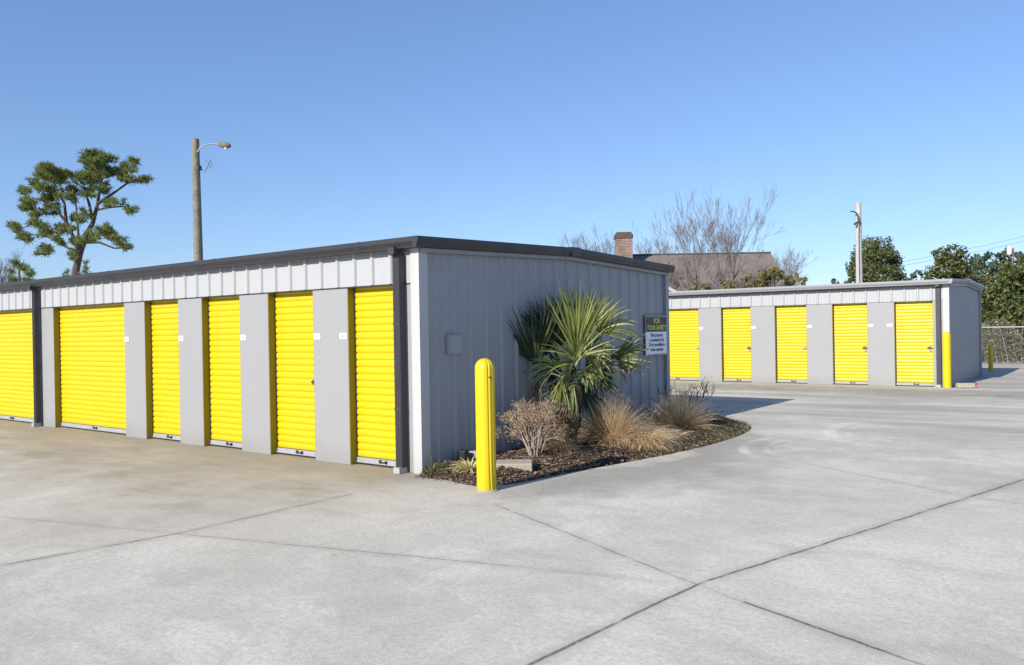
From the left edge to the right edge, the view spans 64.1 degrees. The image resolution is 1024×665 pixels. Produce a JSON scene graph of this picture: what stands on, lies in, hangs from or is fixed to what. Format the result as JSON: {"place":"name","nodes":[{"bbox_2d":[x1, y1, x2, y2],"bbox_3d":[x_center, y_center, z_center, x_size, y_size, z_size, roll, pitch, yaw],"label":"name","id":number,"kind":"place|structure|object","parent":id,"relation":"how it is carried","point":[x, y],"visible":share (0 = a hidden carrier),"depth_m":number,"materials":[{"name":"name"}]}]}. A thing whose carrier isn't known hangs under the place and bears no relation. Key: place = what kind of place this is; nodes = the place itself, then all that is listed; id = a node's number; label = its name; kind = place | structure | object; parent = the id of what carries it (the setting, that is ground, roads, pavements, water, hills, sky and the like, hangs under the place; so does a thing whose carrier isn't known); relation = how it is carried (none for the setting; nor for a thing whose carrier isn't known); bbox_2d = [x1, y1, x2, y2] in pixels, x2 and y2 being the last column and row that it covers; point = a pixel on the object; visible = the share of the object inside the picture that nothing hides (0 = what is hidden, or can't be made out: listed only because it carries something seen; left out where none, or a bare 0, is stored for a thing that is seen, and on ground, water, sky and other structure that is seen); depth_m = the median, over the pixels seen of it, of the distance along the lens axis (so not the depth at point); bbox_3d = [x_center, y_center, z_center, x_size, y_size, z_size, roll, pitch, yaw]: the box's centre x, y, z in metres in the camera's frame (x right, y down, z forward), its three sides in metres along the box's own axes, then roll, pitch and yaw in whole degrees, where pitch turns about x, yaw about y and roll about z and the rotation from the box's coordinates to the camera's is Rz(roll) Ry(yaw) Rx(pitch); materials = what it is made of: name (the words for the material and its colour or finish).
{"place":"outdoors","nodes":[
{"label":"outdoors","id":0,"kind":"place"},
{"bbox_2d":[0,235,674,473],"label":"storage building","id":1,"kind":"structure","parent":0,"point":[334,353],"depth_m":11.40,"materials":[{"name":"grey metal"}]},
{"bbox_2d":[0,310,33,422],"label":"roll up door","id":2,"kind":"structure","parent":1,"relation":"in","point":[16,344],"depth_m":16.47,"materials":[{"name":"yellow paint"}]},
{"bbox_2d":[53,303,125,434],"bbox_3d":[-7.453,0.626,14.521,2.583,2.259,0.156,-1,0,37],"label":"roll up door","id":3,"kind":"structure","parent":1,"relation":"in","point":[89,344],"depth_m":14.62,"materials":[{"name":"yellow paint"}]},
{"bbox_2d":[144,300,180,442],"bbox_3d":[-5.512,0.596,13.052,0.997,2.259,0.156,-1,0,37],"label":"roll up door","id":4,"kind":"structure","parent":1,"relation":"in","point":[161,317],"depth_m":13.18,"materials":[{"name":"yellow paint"}]},
{"bbox_2d":[202,294,241,448],"bbox_3d":[-4.222,0.576,12.075,0.957,2.259,0.156,-1,0,37],"label":"roll up door","id":5,"kind":"structure","parent":1,"relation":"in","point":[220,315],"depth_m":12.19,"materials":[{"name":"yellow paint"}]},
{"bbox_2d":[268,291,315,457],"bbox_3d":[-2.933,0.557,11.098,0.959,2.259,0.156,-1,0,37],"label":"roll up door","id":6,"kind":"structure","parent":1,"relation":"in","point":[290,315],"depth_m":11.20,"materials":[{"name":"yellow paint"}]},
{"bbox_2d":[347,286,395,467],"bbox_3d":[-1.646,0.537,10.124,0.925,2.259,0.156,-1,0,37],"label":"roll up door","id":7,"kind":"structure","parent":1,"relation":"in","point":[370,309],"depth_m":10.25,"materials":[{"name":"yellow paint"}]},
{"bbox_2d":[446,334,461,354],"bbox_3d":[-0.704,0.144,10.027,0.061,0.245,0.245,-1,0,37],"label":"utility box","id":8,"kind":"object","parent":1,"relation":"attached to","point":[453,343],"visible":1,"depth_m":9.98,"materials":[{"name":"grey metal"}]},
{"bbox_2d":[644,315,668,355],"bbox_3d":[2.523,0.050,14.259,0.020,0.700,0.860,-1,0,37],"label":"warning sign","id":9,"kind":"object","parent":1,"relation":"attached to","point":[655,332],"visible":0.98,"depth_m":14.24,"materials":[{"name":"white metal"}]},
{"bbox_2d":[0,363,1023,664],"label":"concrete pavement","id":10,"kind":"structure","parent":0,"point":[802,523],"depth_m":6.22,"materials":[{"name":"grey concrete"}]},
{"bbox_2d":[0,247,35,282],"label":"bare tree","id":11,"kind":"object","parent":10,"relation":"on","point":[2,279],"visible":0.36,"depth_m":47.84,"materials":[{"name":"brown plant"}]},
{"bbox_2d":[6,258,36,281],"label":"pine tree","id":12,"kind":"object","parent":10,"relation":"on","point":[24,267],"visible":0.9,"depth_m":45.96,"materials":[{"name":"green plant"}]},
{"bbox_2d":[60,259,91,275],"bbox_3d":[-20.214,-0.779,38.123,1.665,5.385,0.798,-1,0,-16],"label":"young pine","id":13,"kind":"object","parent":10,"relation":"on","point":[85,264],"visible":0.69,"depth_m":38.12,"materials":[{"name":"green plant"}]},
{"bbox_2d":[4,147,154,274],"bbox_3d":[-21.321,-3.635,39.879,8.204,11.126,4.885,-1,0,0],"label":"pine tree","id":14,"kind":"object","parent":10,"relation":"on","point":[98,162],"visible":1,"depth_m":39.63,"materials":[{"name":"green plant"}]},
{"bbox_2d":[191,138,230,260],"bbox_3d":[-9.487,-2.200,25.904,1.284,7.924,0.365,-1,0,9],"label":"street lamp","id":15,"kind":"object","parent":10,"relation":"on","point":[197,219],"visible":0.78,"depth_m":25.89,"materials":[{"name":"brown wood"}]},
{"bbox_2d":[474,358,498,492],"bbox_3d":[-0.276,0.957,8.540,0.257,1.379,0.258,-1,0,37],"label":"bollard","id":16,"kind":"object","parent":10,"relation":"on","point":[485,422],"visible":1,"depth_m":8.45,"materials":[{"name":"yellow plastic"}]},
{"bbox_2d":[645,184,729,289],"bbox_3d":[8.629,-2.856,39.128,4.671,8.540,3.899,-1,0,-19],"label":"bare tree","id":17,"kind":"object","parent":10,"relation":"on","point":[681,233],"visible":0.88,"depth_m":38.81,"materials":[{"name":"plant"}]},
{"bbox_2d":[688,279,711,290],"bbox_3d":[8.508,-0.510,37.117,1.369,3.864,0.813,-1,0,2],"label":"evergreen shrub","id":18,"kind":"object","parent":10,"relation":"on","point":[706,287],"visible":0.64,"depth_m":37.10,"materials":[{"name":"green plant"}]},
{"bbox_2d":[679,182,785,288],"bbox_3d":[10.308,-2.787,37.824,4.959,8.350,3.663,-1,0,-2],"label":"bare tree","id":19,"kind":"object","parent":10,"relation":"on","point":[729,251],"visible":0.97,"depth_m":37.70,"materials":[{"name":"plant"}]},
{"bbox_2d":[719,277,748,288],"bbox_3d":[9.955,-0.544,36.659,1.354,3.884,1.121,-1,0,24],"label":"evergreen shrub","id":20,"kind":"object","parent":10,"relation":"on","point":[727,282],"visible":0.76,"depth_m":36.56,"materials":[{"name":"green plant"}]},
{"bbox_2d":[743,267,807,287],"bbox_3d":[11.492,-0.777,36.038,3.044,4.308,1.485,-1,0,-21],"label":"evergreen shrub","id":21,"kind":"object","parent":10,"relation":"on","point":[774,273],"visible":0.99,"depth_m":35.78,"materials":[{"name":"green plant"}]},
{"bbox_2d":[850,202,862,282],"bbox_3d":[14.356,-2.036,33.881,0.614,6.730,0.356,-1,0,-42],"label":"utility pole","id":22,"kind":"object","parent":10,"relation":"on","point":[858,243],"visible":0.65,"depth_m":33.89,"materials":[{"name":"metal"}]},
{"bbox_2d":[881,236,1023,265],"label":"power line","id":23,"kind":"object","parent":22,"relation":"attached to","point":[954,251],"visible":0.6,"depth_m":50.00,"materials":[{"name":"black metal"}]},
{"bbox_2d":[942,331,951,387],"bbox_3d":[11.121,0.696,20.905,0.245,1.444,0.245,-1,0,37],"label":"bollard","id":24,"kind":"object","parent":10,"relation":"on","point":[946,351],"visible":1,"depth_m":20.82,"materials":[{"name":"yellow plastic"}]},
{"bbox_2d":[955,383,976,387],"bbox_3d":[11.547,1.341,20.764,0.483,0.123,0.160,-1,0,6],"label":"wheel stop","id":25,"kind":"object","parent":10,"relation":"on","point":[964,385],"visible":1,"depth_m":20.69,"materials":[{"name":"beige concrete"}]},
{"bbox_2d":[988,345,992,370],"bbox_3d":[16.183,0.865,27.637,0.175,0.895,0.175,-1,0,37],"label":"bollard","id":26,"kind":"object","parent":10,"relation":"on","point":[990,357],"visible":1,"depth_m":27.58,"materials":[{"name":"yellow plastic"}]},
{"bbox_2d":[982,326,1023,362],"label":"chain link fence","id":27,"kind":"object","parent":10,"relation":"on","point":[1013,327],"visible":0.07,"depth_m":32.26,"materials":[{"name":"metal"}]},
{"bbox_2d":[0,0,1023,286],"label":"sky","id":28,"kind":"structure","parent":0,"point":[536,122],"materials":[{"name":"blue"}]},
{"bbox_2d":[534,428,589,452],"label":"ornamental grass","id":29,"kind":"object","parent":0,"point":[558,446],"depth_m":10.67,"materials":[{"name":"plant"}]},
{"bbox_2d":[669,279,984,387],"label":"storage building","id":30,"kind":"structure","parent":0,"point":[889,333],"depth_m":23.09,"materials":[{"name":"grey metal"}]},
{"bbox_2d":[669,308,699,380],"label":"roll up door","id":31,"kind":"structure","parent":30,"relation":"in","point":[683,323],"depth_m":25.62,"materials":[{"name":"yellow paint"}]},
{"bbox_2d":[721,306,751,381],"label":"roll up door","id":32,"kind":"structure","parent":30,"relation":"in","point":[735,321],"depth_m":24.60,"materials":[{"name":"yellow paint"}]},
{"bbox_2d":[774,304,807,383],"bbox_3d":[8.065,0.329,23.570,0.918,2.269,0.156,-1,0,37],"label":"roll up door","id":33,"kind":"structure","parent":30,"relation":"in","point":[791,320],"depth_m":23.61,"materials":[{"name":"yellow paint"}]},
{"bbox_2d":[832,302,867,384],"bbox_3d":[9.361,0.310,22.589,0.928,2.269,0.156,-1,0,37],"label":"roll up door","id":34,"kind":"structure","parent":30,"relation":"in","point":[849,321],"depth_m":22.63,"materials":[{"name":"yellow paint"}]},
{"bbox_2d":[894,300,933,386],"bbox_3d":[10.640,0.290,21.620,0.938,2.269,0.156,-1,0,37],"label":"roll up door","id":35,"kind":"structure","parent":30,"relation":"in","point":[913,321],"depth_m":21.65,"materials":[{"name":"yellow paint"}]},
{"bbox_2d":[867,241,1022,271],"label":"power line","id":36,"kind":"object","parent":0,"point":[967,253],"visible":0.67,"depth_m":49.49,"materials":[{"name":"black metal"}]},
{"bbox_2d":[982,334,1023,362],"bbox_3d":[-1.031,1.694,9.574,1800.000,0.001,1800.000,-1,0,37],"label":"ground","id":37,"kind":"structure","parent":0,"point":[984,348],"depth_m":54.13,"materials":[{"name":"brown plant"}]},
{"bbox_2d":[413,414,750,485],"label":"mulch","id":38,"kind":"object","parent":37,"relation":"on","point":[582,451],"visible":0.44,"depth_m":10.31,"materials":[{"name":"brown wood"}]},
{"bbox_2d":[420,451,440,473],"bbox_3d":[-0.908,1.502,9.508,0.487,0.318,0.435,-1,0,37],"label":"green weed","id":39,"kind":"object","parent":38,"relation":"on","point":[432,468],"visible":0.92,"depth_m":9.46,"materials":[{"name":"green plant"}]},
{"bbox_2d":[445,457,476,474],"bbox_3d":[-0.483,1.538,9.490,0.605,0.162,0.616,-1,0,3],"label":"grass tuft","id":40,"kind":"object","parent":38,"relation":"on","point":[471,467],"visible":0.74,"depth_m":9.39,"materials":[{"name":"yellow plant"}]},
{"bbox_2d":[458,450,468,460],"bbox_3d":[-0.592,1.510,10.017,0.100,0.130,0.100,-1,0,31],"label":"drain outlet","id":41,"kind":"object","parent":38,"relation":"on","point":[463,454],"visible":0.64,"depth_m":9.98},
{"bbox_2d":[469,450,475,458],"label":"concrete block","id":42,"kind":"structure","parent":38,"relation":"on","point":[472,453],"depth_m":10.10,"materials":[{"name":"white concrete"}]},
{"bbox_2d":[496,459,531,471],"bbox_3d":[0.027,1.556,9.549,0.420,0.110,0.273,-1,0,2],"label":"concrete block","id":43,"kind":"object","parent":38,"relation":"on","point":[524,464],"depth_m":9.42,"materials":[{"name":"grey concrete"}]},
{"bbox_2d":[496,396,569,455],"bbox_3d":[0.344,1.189,10.314,0.974,0.798,0.956,-1,0,37],"label":"dry bush","id":44,"kind":"object","parent":38,"relation":"on","point":[542,418],"visible":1,"depth_m":10.21,"materials":[{"name":"brown plant"}]},
{"bbox_2d":[507,278,655,449],"bbox_3d":[0.857,0.440,11.174,1.754,2.336,2.097,-1,0,37],"label":"fan palm","id":45,"kind":"object","parent":38,"relation":"on","point":[573,324],"visible":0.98,"depth_m":11.09,"materials":[{"name":"green plant"}]},
{"bbox_2d":[417,415,750,479],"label":"weeds","id":46,"kind":"object","parent":38,"relation":"on","point":[437,469],"visible":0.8,"depth_m":11.67,"materials":[{"name":"plant"}]},
{"bbox_2d":[425,416,750,482],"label":"fallen leaves","id":47,"kind":"object","parent":38,"relation":"on","point":[599,464],"visible":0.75,"depth_m":10.47,"materials":[{"name":"brown plant"}]},
{"bbox_2d":[578,389,666,446],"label":"ornamental grass","id":48,"kind":"object","parent":38,"relation":"on","point":[611,420],"depth_m":11.27,"materials":[{"name":"beige plant"}]},
{"bbox_2d":[594,422,690,451],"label":"ornamental grass","id":49,"kind":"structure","parent":38,"relation":"on","point":[652,441],"depth_m":11.11,"materials":[{"name":"beige plant"}]},
{"bbox_2d":[647,424,694,439],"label":"ornamental grass","id":50,"kind":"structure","parent":38,"relation":"on","point":[675,430],"depth_m":12.14,"materials":[{"name":"beige plant"}]},
{"bbox_2d":[635,386,728,432],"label":"ornamental grass","id":51,"kind":"object","parent":38,"relation":"on","point":[682,414],"depth_m":12.62,"materials":[{"name":"beige plant"}]},
{"bbox_2d":[634,375,740,429],"bbox_3d":[2.970,1.154,13.662,1.904,0.875,3.148,-1,0,37],"label":"bare shrub","id":52,"kind":"object","parent":38,"relation":"on","point":[697,397],"visible":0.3,"depth_m":13.41,"materials":[{"name":"brown plant"}]},
{"bbox_2d":[556,222,614,252],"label":"bare tree","id":53,"kind":"object","parent":37,"relation":"on","point":[586,244],"visible":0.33,"depth_m":59.41,"materials":[{"name":"plant"}]},
{"bbox_2d":[632,222,676,253],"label":"bare tree","id":54,"kind":"object","parent":37,"relation":"on","point":[648,250],"visible":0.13,"depth_m":50.47,"materials":[{"name":"brown plant"}]},
{"bbox_2d":[661,244,699,290],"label":"bare tree","id":55,"kind":"object","parent":37,"relation":"on","point":[672,278],"visible":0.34,"depth_m":42.34,"materials":[{"name":"brown plant"}]},
{"bbox_2d":[613,232,786,290],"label":"house","id":56,"kind":"structure","parent":37,"relation":"on","point":[624,245],"depth_m":43.65,"materials":[{"name":"brown"}]},
{"bbox_2d":[773,245,818,285],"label":"bare tree","id":57,"kind":"object","parent":37,"relation":"on","point":[791,271],"visible":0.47,"depth_m":46.01,"materials":[{"name":"brown plant"}]},
{"bbox_2d":[830,278,839,283],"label":"distant pine","id":58,"kind":"object","parent":37,"relation":"on","point":[833,280],"visible":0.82,"depth_m":93.18,"materials":[{"name":"green plant"}]},
{"bbox_2d":[843,235,906,282],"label":"magnolia tree","id":59,"kind":"object","parent":37,"relation":"on","point":[875,256],"visible":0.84,"depth_m":48.82,"materials":[{"name":"green plant"}]},
{"bbox_2d":[906,269,929,280],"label":"distant pine","id":60,"kind":"object","parent":37,"relation":"on","point":[913,275],"visible":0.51,"depth_m":94.99,"materials":[{"name":"green plant"}]},
{"bbox_2d":[920,244,986,284],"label":"magnolia tree","id":61,"kind":"object","parent":37,"relation":"on","point":[960,267],"visible":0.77,"depth_m":42.34,"materials":[{"name":"green plant"}]},
{"bbox_2d":[970,250,994,315],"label":"distant pine","id":62,"kind":"object","parent":37,"relation":"on","point":[986,256],"visible":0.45,"depth_m":85.29,"materials":[{"name":"green plant"}]},
{"bbox_2d":[981,255,1023,354],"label":"magnolia tree","id":63,"kind":"object","parent":37,"relation":"on","point":[1007,288],"visible":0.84,"depth_m":36.10,"materials":[{"name":"green plant"}]},
{"bbox_2d":[982,318,1023,362],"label":"underbrush","id":64,"kind":"object","parent":37,"relation":"on","point":[1003,346],"visible":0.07,"depth_m":33.20,"materials":[{"name":"brown plant"}]},
{"bbox_2d":[984,246,1021,334],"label":"distant pine","id":65,"kind":"object","parent":37,"relation":"on","point":[1000,256],"visible":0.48,"depth_m":78.22,"materials":[{"name":"green plant"}]},
{"bbox_2d":[1007,246,1013,266],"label":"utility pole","id":66,"kind":"object","parent":37,"relation":"on","point":[1010,250],"visible":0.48,"depth_m":51.84,"materials":[{"name":"white wood"}]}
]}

